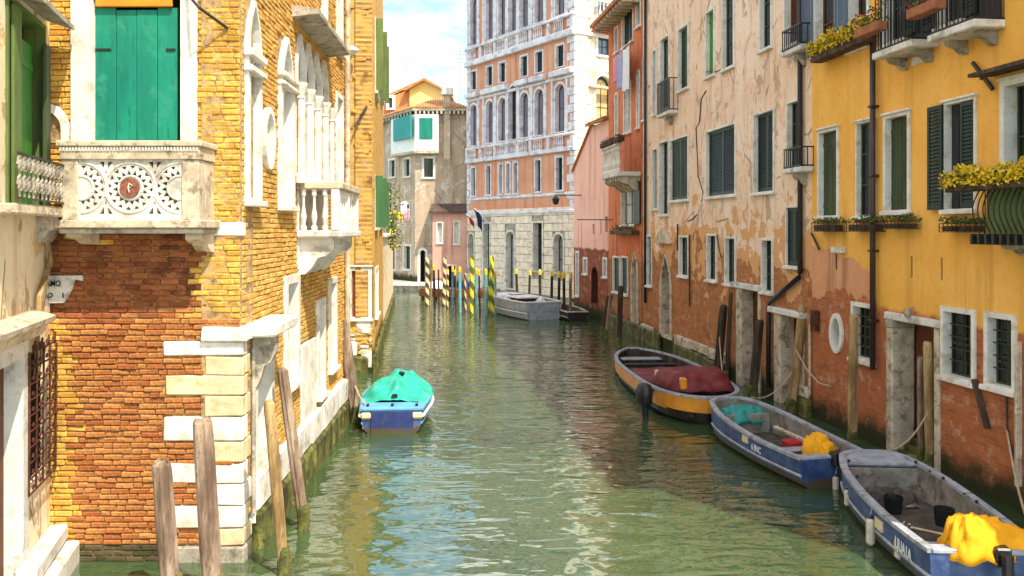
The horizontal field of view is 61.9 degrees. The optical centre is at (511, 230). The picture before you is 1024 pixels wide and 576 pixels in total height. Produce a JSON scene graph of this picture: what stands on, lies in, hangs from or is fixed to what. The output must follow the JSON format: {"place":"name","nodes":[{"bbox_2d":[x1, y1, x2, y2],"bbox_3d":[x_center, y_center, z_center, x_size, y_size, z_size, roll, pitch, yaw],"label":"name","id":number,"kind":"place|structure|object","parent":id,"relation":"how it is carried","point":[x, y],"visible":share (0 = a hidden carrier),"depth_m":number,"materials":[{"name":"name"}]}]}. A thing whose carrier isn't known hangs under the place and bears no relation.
{"place":"outdoors","nodes":[
{"label":"outdoors","id":0,"kind":"place"},
{"bbox_2d":[393,280,424,290],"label":"quay","id":1,"kind":"structure","parent":0,"point":[401,285],"depth_m":60.50,"materials":[{"name":"grey stone"}]},
{"bbox_2d":[383,87,466,281],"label":"corner house","id":2,"kind":"structure","parent":1,"relation":"on","point":[424,147],"depth_m":64.00,"materials":[{"name":"paint"}]},
{"bbox_2d":[390,114,439,156],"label":"bay window","id":3,"kind":"structure","parent":2,"relation":"in","point":[416,133],"depth_m":63.46,"materials":[{"name":"white paint"}]},
{"bbox_2d":[429,204,467,287],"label":"pink annex","id":4,"kind":"object","parent":1,"relation":"on","point":[450,231],"visible":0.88,"depth_m":62.60,"materials":[{"name":"paint"}]},
{"bbox_2d":[383,0,466,105],"label":"sky","id":5,"kind":"structure","parent":0,"point":[428,32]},
{"bbox_2d":[71,290,1023,575],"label":"water","id":6,"kind":"structure","parent":0,"point":[537,448],"depth_m":14.22,"materials":[{"name":"liquid"}]},
{"bbox_2d":[0,0,79,575],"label":"plastered house","id":7,"kind":"structure","parent":6,"relation":"on","point":[33,542],"depth_m":9.84,"materials":[{"name":"beige paint"}]},
{"bbox_2d":[0,368,3,575],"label":"door","id":8,"kind":"structure","parent":7,"relation":"in","point":[1,370],"depth_m":9.59,"materials":[{"name":"brown wood"}]},
{"bbox_2d":[5,0,45,204],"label":"balcony door","id":9,"kind":"structure","parent":7,"relation":"in","point":[33,30],"depth_m":10.71,"materials":[{"name":"green paint"}]},
{"bbox_2d":[28,331,57,496],"bbox_3d":[-5.806,2.183,10.415,0.233,1.792,1.225,0,0,-15],"label":"grille window","id":10,"kind":"structure","parent":7,"relation":"in","point":[34,388],"depth_m":10.43,"materials":[{"name":"black"}]},
{"bbox_2d":[152,458,182,575],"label":"mooring post","id":11,"kind":"object","parent":6,"relation":"in","point":[165,522],"visible":1,"depth_m":9.70,"materials":[{"name":"wood"}]},
{"bbox_2d":[50,0,360,562],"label":"brick house","id":12,"kind":"structure","parent":6,"relation":"on","point":[201,243],"depth_m":11.09,"materials":[{"name":"brick"}]},
{"bbox_2d":[49,275,83,302],"bbox_3d":[-5.900,0.763,11.044,0.687,0.361,0.052,0,0,0],"label":"street sign","id":13,"kind":"object","parent":12,"relation":"attached to","point":[60,288],"visible":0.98,"depth_m":11.03,"materials":[{"name":"white stone"}]},
{"bbox_2d":[71,0,197,139],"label":"window","id":14,"kind":"structure","parent":12,"relation":"in","point":[134,63],"depth_m":11.16,"materials":[{"name":"wood"}]},
{"bbox_2d":[243,1,267,207],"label":"window","id":15,"kind":"structure","parent":12,"relation":"in","point":[257,201],"depth_m":11.76,"materials":[{"name":"stone"}]},
{"bbox_2d":[251,358,274,522],"bbox_3d":[-3.672,2.774,12.037,0.390,2.352,1.068,0,0,-2],"label":"water door","id":16,"kind":"structure","parent":12,"relation":"in","point":[265,391],"depth_m":12.43,"materials":[{"name":"stone"}]},
{"bbox_2d":[263,107,276,169],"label":"window","id":17,"kind":"structure","parent":12,"relation":"in","point":[269,124],"depth_m":12.52,"materials":[{"name":"stone"}]},
{"bbox_2d":[276,37,299,211],"bbox_3d":[-3.714,-1.679,13.528,0.490,2.754,1.026,0,0,-2],"label":"window","id":18,"kind":"structure","parent":12,"relation":"in","point":[286,100],"depth_m":13.79,"materials":[{"name":"stone"}]},
{"bbox_2d":[282,274,304,392],"bbox_3d":[-3.684,1.655,13.953,0.380,1.847,1.068,0,0,-2],"label":"window","id":19,"kind":"structure","parent":12,"relation":"in","point":[292,284],"depth_m":14.33,"materials":[{"name":"stone"}]},
{"bbox_2d":[294,34,305,174],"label":"window","id":20,"kind":"structure","parent":12,"relation":"in","point":[300,67],"depth_m":14.72,"materials":[{"name":"stone"}]},
{"bbox_2d":[305,43,313,177],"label":"window","id":21,"kind":"structure","parent":12,"relation":"in","point":[308,52],"depth_m":15.60,"materials":[{"name":"stone"}]},
{"bbox_2d":[313,52,321,179],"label":"window","id":22,"kind":"structure","parent":12,"relation":"in","point":[316,63],"depth_m":16.36,"materials":[{"name":"stone"}]},
{"bbox_2d":[315,297,329,401],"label":"window","id":23,"kind":"structure","parent":12,"relation":"in","point":[321,391],"depth_m":16.72,"materials":[{"name":"stone"}]},
{"bbox_2d":[327,276,340,374],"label":"window","id":24,"kind":"structure","parent":12,"relation":"in","point":[333,366],"depth_m":18.06,"materials":[{"name":"stone"}]},
{"bbox_2d":[335,91,343,181],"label":"window","id":25,"kind":"structure","parent":12,"relation":"in","point":[339,103],"depth_m":18.97,"materials":[{"name":"stone"}]},
{"bbox_2d":[193,416,224,575],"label":"mooring post","id":26,"kind":"object","parent":6,"relation":"in","point":[209,539],"visible":1,"depth_m":9.70,"materials":[{"name":"wood"}]},
{"bbox_2d":[264,399,289,575],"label":"mooring post","id":27,"kind":"object","parent":6,"relation":"in","point":[283,551],"visible":1,"depth_m":10.57,"materials":[{"name":"wood"}]},
{"bbox_2d":[277,367,309,530],"bbox_3d":[-3.049,3.838,12.288,0.688,3.724,0.183,0,0,3],"label":"mooring post","id":28,"kind":"object","parent":6,"relation":"in","point":[302,507],"visible":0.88,"depth_m":12.23,"materials":[{"name":"wood"}]},
{"bbox_2d":[342,319,360,422],"bbox_3d":[-3.568,3.850,19.218,0.719,3.701,0.284,0,0,0],"label":"mooring post","id":29,"kind":"object","parent":6,"relation":"in","point":[350,374],"visible":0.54,"depth_m":19.12,"materials":[{"name":"wood"}]},
{"bbox_2d":[350,0,388,373],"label":"yellow brick house","id":30,"kind":"structure","parent":6,"relation":"on","point":[369,73],"depth_m":25.69,"materials":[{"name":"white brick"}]},
{"bbox_2d":[375,174,384,229],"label":"window","id":31,"kind":"structure","parent":30,"relation":"in","point":[379,182],"depth_m":26.84,"materials":[{"name":"wood"}]},
{"bbox_2d":[375,16,384,102],"bbox_3d":[-4.458,-5.597,28.250,0.460,2.450,2.192,0,0,-7],"label":"shutter","id":32,"kind":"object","parent":30,"relation":"in","point":[379,35],"depth_m":27.23,"materials":[{"name":"wood"}]},
{"bbox_2d":[383,233,394,333],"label":"garden wall","id":33,"kind":"structure","parent":6,"relation":"in","point":[388,298],"depth_m":41.61,"materials":[{"name":"paint"}]},
{"bbox_2d":[383,183,403,250],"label":"climbing plant","id":34,"kind":"object","parent":33,"relation":"on","point":[390,231],"visible":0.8,"depth_m":42.84,"materials":[{"name":"green plant"}]},
{"bbox_2d":[358,389,433,433],"bbox_3d":[-2.664,4.075,20.138,1.684,0.770,4.183,0,0,-3],"label":"dinghy","id":35,"kind":"object","parent":6,"relation":"on","point":[388,417],"visible":0.6,"depth_m":18.09,"materials":[{"name":"blue paint"}]},
{"bbox_2d":[360,369,432,403],"bbox_3d":[-2.677,3.563,20.357,1.650,0.503,3.454,0,0,-3],"label":"green tarpaulin","id":36,"kind":"object","parent":35,"relation":"on","point":[406,385],"visible":0.97,"depth_m":19.26,"materials":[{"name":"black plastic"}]},
{"bbox_2d":[383,78,454,114],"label":"gable house","id":37,"kind":"structure","parent":6,"relation":"on","point":[420,91],"depth_m":74.00,"materials":[{"name":"yellow paint"}]},
{"bbox_2d":[494,292,561,320],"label":"cargo boat","id":38,"kind":"object","parent":6,"relation":"on","point":[522,306],"visible":0.84,"depth_m":41.31,"materials":[{"name":"grey paint"}]},
{"bbox_2d":[464,0,611,300],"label":"palace","id":39,"kind":"structure","parent":6,"relation":"on","point":[536,96],"depth_m":55.73,"materials":[{"name":"pink stone"}]},
{"bbox_2d":[482,222,490,286],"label":"water door","id":40,"kind":"structure","parent":39,"relation":"in","point":[486,226],"depth_m":60.52,"materials":[{"name":"white stone"}]},
{"bbox_2d":[484,98,493,144],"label":"window","id":41,"kind":"structure","parent":39,"relation":"in","point":[489,104],"depth_m":60.26,"materials":[{"name":"white stone"}]},
{"bbox_2d":[484,0,493,41],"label":"window","id":42,"kind":"structure","parent":39,"relation":"in","point":[488,4],"depth_m":60.26,"materials":[{"name":"white stone"}]},
{"bbox_2d":[505,230,515,289],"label":"water door","id":43,"kind":"structure","parent":39,"relation":"in","point":[510,239],"depth_m":58.09,"materials":[{"name":"white stone"}]},
{"bbox_2d":[520,90,528,138],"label":"window","id":44,"kind":"structure","parent":39,"relation":"in","point":[524,95],"depth_m":56.63,"materials":[{"name":"white stone"}]},
{"bbox_2d":[532,221,543,272],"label":"window","id":45,"kind":"structure","parent":39,"relation":"in","point":[537,226],"depth_m":55.36,"materials":[{"name":"white stone"}]},
{"bbox_2d":[533,86,543,136],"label":"window","id":46,"kind":"structure","parent":39,"relation":"in","point":[538,96],"depth_m":55.20,"materials":[{"name":"white stone"}]},
{"bbox_2d":[552,232,564,273],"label":"window","id":47,"kind":"structure","parent":39,"relation":"in","point":[558,240],"depth_m":53.49,"materials":[{"name":"white stone"}]},
{"bbox_2d":[553,81,564,133],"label":"window","id":48,"kind":"structure","parent":39,"relation":"in","point":[559,89],"depth_m":53.36,"materials":[{"name":"white stone"}]},
{"bbox_2d":[593,72,608,124],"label":"window","id":49,"kind":"structure","parent":39,"relation":"in","point":[600,97],"depth_m":53.12,"materials":[{"name":"stone"}]},
{"bbox_2d":[559,302,588,321],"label":"rowing boat","id":50,"kind":"object","parent":6,"relation":"on","point":[577,314],"visible":0.61,"depth_m":40.26,"materials":[{"name":"wood"}]},
{"bbox_2d":[552,115,608,321],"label":"pink house","id":51,"kind":"structure","parent":6,"relation":"on","point":[591,249],"depth_m":41.75,"materials":[{"name":"paint"}]},
{"bbox_2d":[577,0,660,348],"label":"red house","id":52,"kind":"structure","parent":6,"relation":"on","point":[620,22],"depth_m":35.40,"materials":[{"name":"paint"}]},
{"bbox_2d":[620,9,633,50],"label":"window","id":53,"kind":"structure","parent":52,"relation":"in","point":[627,23],"depth_m":36.13,"materials":[{"name":"stone"}]},
{"bbox_2d":[619,192,634,226],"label":"window","id":54,"kind":"structure","parent":52,"relation":"in","point":[626,199],"depth_m":36.55,"materials":[{"name":"stone"}]},
{"bbox_2d":[631,251,637,323],"bbox_3d":[5.098,2.372,34.590,0.320,3.034,1.046,0,0,-7],"label":"water door","id":55,"kind":"structure","parent":52,"relation":"in","point":[634,267],"depth_m":34.94,"materials":[{"name":"stone"}]},
{"bbox_2d":[614,347,739,423],"bbox_3d":[4.120,3.851,22.970,2.210,1.217,8.521,0,0,-4],"label":"barge","id":56,"kind":"object","parent":6,"relation":"on","point":[686,390],"visible":0.88,"depth_m":19.82,"materials":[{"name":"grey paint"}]},
{"bbox_2d":[635,382,653,417],"bbox_3d":[3.071,4.152,19.761,0.411,1.303,0.788,0,0,12],"label":"outboard motor","id":57,"kind":"object","parent":56,"relation":"attached to","point":[644,391],"visible":0.89,"depth_m":19.45,"materials":[{"name":"black plastic"}]},
{"bbox_2d":[714,304,726,368],"bbox_3d":[5.932,3.918,24.576,0.561,3.564,0.285,0,0,0],"label":"mooring post","id":58,"kind":"object","parent":6,"relation":"in","point":[721,326],"visible":0.48,"depth_m":24.49,"materials":[{"name":"wood"}]},
{"bbox_2d":[640,0,813,416],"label":"beige house","id":59,"kind":"structure","parent":6,"relation":"on","point":[728,165],"depth_m":24.73,"materials":[{"name":"paint"}]},
{"bbox_2d":[650,147,657,210],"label":"window","id":60,"kind":"structure","parent":59,"relation":"in","point":[654,150],"depth_m":32.18,"materials":[{"name":"stone"}]},
{"bbox_2d":[657,139,669,216],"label":"window","id":61,"kind":"structure","parent":59,"relation":"in","point":[663,145],"depth_m":31.31,"materials":[{"name":"stone"}]},
{"bbox_2d":[659,33,669,112],"bbox_3d":[5.542,-5.637,30.722,0.270,2.700,1.134,0,0,-7],"label":"balcony door","id":62,"kind":"structure","parent":59,"relation":"in","point":[665,41],"depth_m":31.12,"materials":[{"name":"stone"}]},
{"bbox_2d":[659,253,671,340],"bbox_3d":[5.672,2.347,30.649,0.370,3.036,1.382,0,0,-7],"label":"water door","id":63,"kind":"structure","parent":59,"relation":"in","point":[665,285],"depth_m":31.16,"materials":[{"name":"stone"}]},
{"bbox_2d":[667,133,688,203],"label":"window","id":64,"kind":"structure","parent":59,"relation":"in","point":[678,146],"depth_m":29.33,"materials":[{"name":"wood"}]},
{"bbox_2d":[675,22,688,93],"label":"window","id":65,"kind":"structure","parent":59,"relation":"in","point":[683,32],"depth_m":29.07,"materials":[{"name":"stone"}]},
{"bbox_2d":[676,235,688,278],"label":"window","id":66,"kind":"structure","parent":59,"relation":"in","point":[683,240],"depth_m":28.98,"materials":[{"name":"stone"}]},
{"bbox_2d":[703,6,715,80],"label":"window","id":67,"kind":"structure","parent":59,"relation":"in","point":[709,14],"depth_m":26.44,"materials":[{"name":"stone"}]},
{"bbox_2d":[704,234,717,283],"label":"window","id":68,"kind":"structure","parent":59,"relation":"in","point":[711,239],"depth_m":26.35,"materials":[{"name":"stone"}]},
{"bbox_2d":[703,121,736,199],"bbox_3d":[6.225,-2.018,25.329,0.270,2.155,2.460,0,0,-7],"label":"window","id":69,"kind":"structure","parent":59,"relation":"in","point":[720,141],"depth_m":25.45,"materials":[{"name":"wood"}]},
{"bbox_2d":[719,0,734,73],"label":"window","id":70,"kind":"structure","parent":59,"relation":"in","point":[727,6],"depth_m":25.05,"materials":[{"name":"stone"}]},
{"bbox_2d":[721,236,736,287],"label":"window","id":71,"kind":"structure","parent":59,"relation":"in","point":[730,242],"depth_m":24.82,"materials":[{"name":"stone"}]},
{"bbox_2d":[730,282,761,393],"bbox_3d":[6.561,3.126,23.312,0.533,3.356,1.901,0,0,-7],"label":"water door","id":72,"kind":"structure","parent":59,"relation":"in","point":[748,300],"depth_m":23.74,"materials":[{"name":"grey stone"}]},
{"bbox_2d":[750,107,774,195],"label":"window","id":73,"kind":"structure","parent":59,"relation":"in","point":[763,121],"depth_m":22.52,"materials":[{"name":"wood"}]},
{"bbox_2d":[756,0,772,54],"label":"window","id":74,"kind":"structure","parent":59,"relation":"in","point":[765,6],"depth_m":22.42,"materials":[{"name":"stone"}]},
{"bbox_2d":[758,238,773,295],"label":"window","id":75,"kind":"structure","parent":59,"relation":"in","point":[767,244],"depth_m":22.32,"materials":[{"name":"stone"}]},
{"bbox_2d":[767,306,806,403],"bbox_3d":[6.870,3.363,20.856,0.536,2.885,1.846,0,0,-7],"label":"water door","id":76,"kind":"structure","parent":59,"relation":"in","point":[785,320],"depth_m":21.25,"materials":[{"name":"grey stone"}]},
{"bbox_2d":[780,0,796,51],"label":"balcony door","id":77,"kind":"structure","parent":59,"relation":"in","point":[789,6],"depth_m":21.02,"materials":[{"name":"stone"}]},
{"bbox_2d":[782,206,796,269],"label":"window","id":78,"kind":"structure","parent":59,"relation":"in","point":[790,211],"depth_m":20.78,"materials":[{"name":"wood"}]},
{"bbox_2d":[783,98,796,168],"bbox_3d":[6.827,-2.303,20.568,0.270,1.715,0.825,0,0,-7],"label":"balcony door","id":79,"kind":"structure","parent":59,"relation":"in","point":[791,105],"depth_m":20.87,"materials":[{"name":"stone"}]},
{"bbox_2d":[747,319,763,399],"bbox_3d":[6.165,3.985,21.777,0.534,3.430,0.266,0,0,-15],"label":"mooring post","id":80,"kind":"object","parent":6,"relation":"in","point":[755,361],"visible":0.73,"depth_m":21.70,"materials":[{"name":"wood"}]},
{"bbox_2d":[709,396,861,491],"bbox_3d":[5.058,4.136,16.134,1.560,1.132,4.578,0,0,-11],"label":"work boat","id":81,"kind":"object","parent":6,"relation":"on","point":[758,443],"visible":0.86,"depth_m":15.80,"materials":[{"name":"blue paint"}]},
{"bbox_2d":[720,403,765,424],"bbox_3d":[4.860,3.820,17.776,1.057,0.400,0.951,0,0,-11],"label":"teal tarpaulin","id":82,"kind":"object","parent":81,"relation":"in","point":[740,411],"visible":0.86,"depth_m":17.51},
{"bbox_2d":[802,432,835,453],"bbox_3d":[5.219,3.782,14.638,0.620,0.644,0.685,0,0,-11],"label":"orange cover","id":83,"kind":"object","parent":81,"relation":"on","point":[816,443],"visible":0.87,"depth_m":14.51,"materials":[{"name":"fabric"}]},
{"bbox_2d":[786,304,805,413],"bbox_3d":[6.618,3.710,20.052,0.644,3.980,0.255,0,0,0],"label":"mooring post","id":84,"kind":"object","parent":6,"relation":"in","point":[791,403],"visible":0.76,"depth_m":19.95,"materials":[{"name":"wood"}]},
{"bbox_2d":[847,314,858,445],"bbox_3d":[6.698,3.672,16.778,0.218,4.056,0.207,0,0,0],"label":"mooring post","id":85,"kind":"object","parent":6,"relation":"in","point":[852,409],"visible":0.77,"depth_m":16.71,"materials":[{"name":"wood"}]},
{"bbox_2d":[801,0,1023,513],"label":"yellow house","id":86,"kind":"structure","parent":6,"relation":"on","point":[905,112],"depth_m":15.36,"materials":[{"name":"paint"}]},
{"bbox_2d":[801,0,847,58],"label":"window","id":87,"kind":"structure","parent":86,"relation":"in","point":[822,13],"depth_m":19.48,"materials":[{"name":"stone"}]},
{"bbox_2d":[814,124,839,219],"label":"window","id":88,"kind":"structure","parent":86,"relation":"in","point":[828,136],"depth_m":19.07,"materials":[{"name":"wood"}]},
{"bbox_2d":[811,216,845,231],"bbox_3d":[6.903,-0.141,18.629,0.312,0.340,1.106,0,0,-7],"label":"flower box","id":89,"kind":"object","parent":86,"relation":"attached to","point":[828,228],"visible":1,"depth_m":18.46,"materials":[{"name":"brown wood"}]},
{"bbox_2d":[829,313,843,353],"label":"window","id":90,"kind":"structure","parent":86,"relation":"in","point":[836,329],"depth_m":18.65,"materials":[{"name":"stone"}]},
{"bbox_2d":[804,14,874,62],"bbox_3d":[6.883,-4.029,17.926,0.499,0.613,2.447,0,0,-7],"label":"flower box","id":91,"kind":"object","parent":86,"relation":"attached to","point":[831,44],"visible":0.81,"depth_m":17.86,"materials":[{"name":"yellow plant"}]},
{"bbox_2d":[836,0,869,55],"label":"window","id":92,"kind":"structure","parent":86,"relation":"in","point":[857,7],"depth_m":17.96,"materials":[{"name":"stone"}]},
{"bbox_2d":[847,301,876,366],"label":"window","id":93,"kind":"structure","parent":86,"relation":"in","point":[855,307],"depth_m":17.73,"materials":[{"name":"stone"}]},
{"bbox_2d":[852,116,876,219],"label":"window","id":94,"kind":"structure","parent":86,"relation":"in","point":[862,126],"depth_m":17.65,"materials":[{"name":"stone"}]},
{"bbox_2d":[845,215,885,231],"bbox_3d":[7.087,-0.145,17.127,0.325,0.344,1.144,0,0,-7],"label":"flower box","id":95,"kind":"object","parent":86,"relation":"attached to","point":[863,227],"visible":0.94,"depth_m":16.96,"materials":[{"name":"brown wood"}]},
{"bbox_2d":[850,0,889,38],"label":"flower box","id":96,"kind":"object","parent":86,"relation":"attached to","point":[874,27],"visible":1,"depth_m":15.83,"materials":[{"name":"ceramic"}]},
{"bbox_2d":[879,108,911,215],"bbox_3d":[7.387,-1.280,16.268,0.300,1.989,0.927,0,0,-7],"label":"window","id":97,"kind":"structure","parent":86,"relation":"in","point":[896,124],"depth_m":16.40,"materials":[{"name":"wood"}]},
{"bbox_2d":[877,0,916,49],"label":"balcony door","id":98,"kind":"structure","parent":86,"relation":"in","point":[914,1],"depth_m":16.55,"materials":[{"name":"stone"}]},
{"bbox_2d":[879,212,921,228],"bbox_3d":[7.243,-0.180,15.918,0.308,0.312,0.984,0,0,-7],"label":"flower box","id":99,"kind":"object","parent":86,"relation":"attached to","point":[901,225],"visible":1,"depth_m":15.74,"materials":[{"name":"green plant"}]},
{"bbox_2d":[884,311,940,471],"bbox_3d":[7.584,3.080,15.776,0.545,3.018,1.686,0,0,-7],"label":"water door","id":100,"kind":"structure","parent":86,"relation":"in","point":[899,328],"depth_m":16.34,"materials":[{"name":"grey stone"}]},
{"bbox_2d":[902,0,945,19],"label":"flower box","id":101,"kind":"object","parent":86,"relation":"attached to","point":[922,10],"visible":1,"depth_m":14.23,"materials":[{"name":"ceramic"}]},
{"bbox_2d":[921,0,976,32],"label":"balcony door","id":102,"kind":"structure","parent":86,"relation":"in","point":[972,2],"depth_m":14.92,"materials":[{"name":"stone"}]},
{"bbox_2d":[927,93,978,214],"bbox_3d":[7.564,-1.263,14.586,0.230,1.982,1.257,0,0,-7],"label":"window","id":103,"kind":"structure","parent":86,"relation":"in","point":[957,132],"depth_m":14.77,"materials":[{"name":"wood"}]},
{"bbox_2d":[935,305,976,388],"bbox_3d":[7.609,1.955,14.474,0.290,1.290,0.971,0,0,-7],"label":"window","id":104,"kind":"structure","parent":86,"relation":"in","point":[948,373],"depth_m":14.66,"materials":[{"name":"stone"}]},
{"bbox_2d":[938,216,983,231],"bbox_3d":[7.470,-0.108,14.142,0.325,0.281,0.979,0,0,-7],"label":"flower box","id":105,"kind":"object","parent":86,"relation":"attached to","point":[956,228],"visible":0.93,"depth_m":14.12,"materials":[{"name":"green plant"}]},
{"bbox_2d":[938,155,1023,192],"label":"flower box","id":106,"kind":"object","parent":86,"relation":"attached to","point":[970,178],"visible":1,"depth_m":12.66,"materials":[{"name":"yellow plant"}]},
{"bbox_2d":[979,311,1017,397],"bbox_3d":[7.739,1.932,13.444,0.290,1.262,0.785,0,0,-7],"label":"window","id":107,"kind":"structure","parent":86,"relation":"in","point":[992,382],"depth_m":13.67,"materials":[{"name":"stone"}]},
{"bbox_2d":[995,72,1023,188],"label":"balcony door","id":108,"kind":"structure","parent":86,"relation":"in","point":[1011,88],"depth_m":13.34,"materials":[{"name":"stone"}]},
{"bbox_2d":[917,356,924,461],"bbox_3d":[7.492,3.996,15.596,0.182,3.407,0.175,0,0,0],"label":"mooring post","id":109,"kind":"object","parent":6,"relation":"in","point":[920,431],"visible":0.5,"depth_m":15.54,"materials":[{"name":"wood"}]},
{"bbox_2d":[923,341,933,467],"bbox_3d":[7.438,3.832,15.193,0.245,3.736,0.187,0,0,-37],"label":"mooring post","id":110,"kind":"object","parent":6,"relation":"in","point":[928,399],"visible":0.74,"depth_m":15.12,"materials":[{"name":"wood"}]},
{"bbox_2d":[839,449,1023,575],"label":"work boat","id":111,"kind":"object","parent":6,"relation":"on","point":[921,553],"visible":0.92,"depth_m":12.06,"materials":[{"name":"blue paint"}]},
{"bbox_2d":[864,485,917,508],"bbox_3d":[5.771,4.126,13.009,1.016,0.391,0.741,0,0,4],"label":"tarp","id":112,"kind":"object","parent":111,"relation":"on","point":[875,492],"visible":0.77,"depth_m":12.92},
{"bbox_2d":[936,512,1023,566],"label":"orange cover","id":113,"kind":"object","parent":111,"relation":"on","point":[972,539],"visible":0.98,"depth_m":9.98,"materials":[{"name":"fabric"}]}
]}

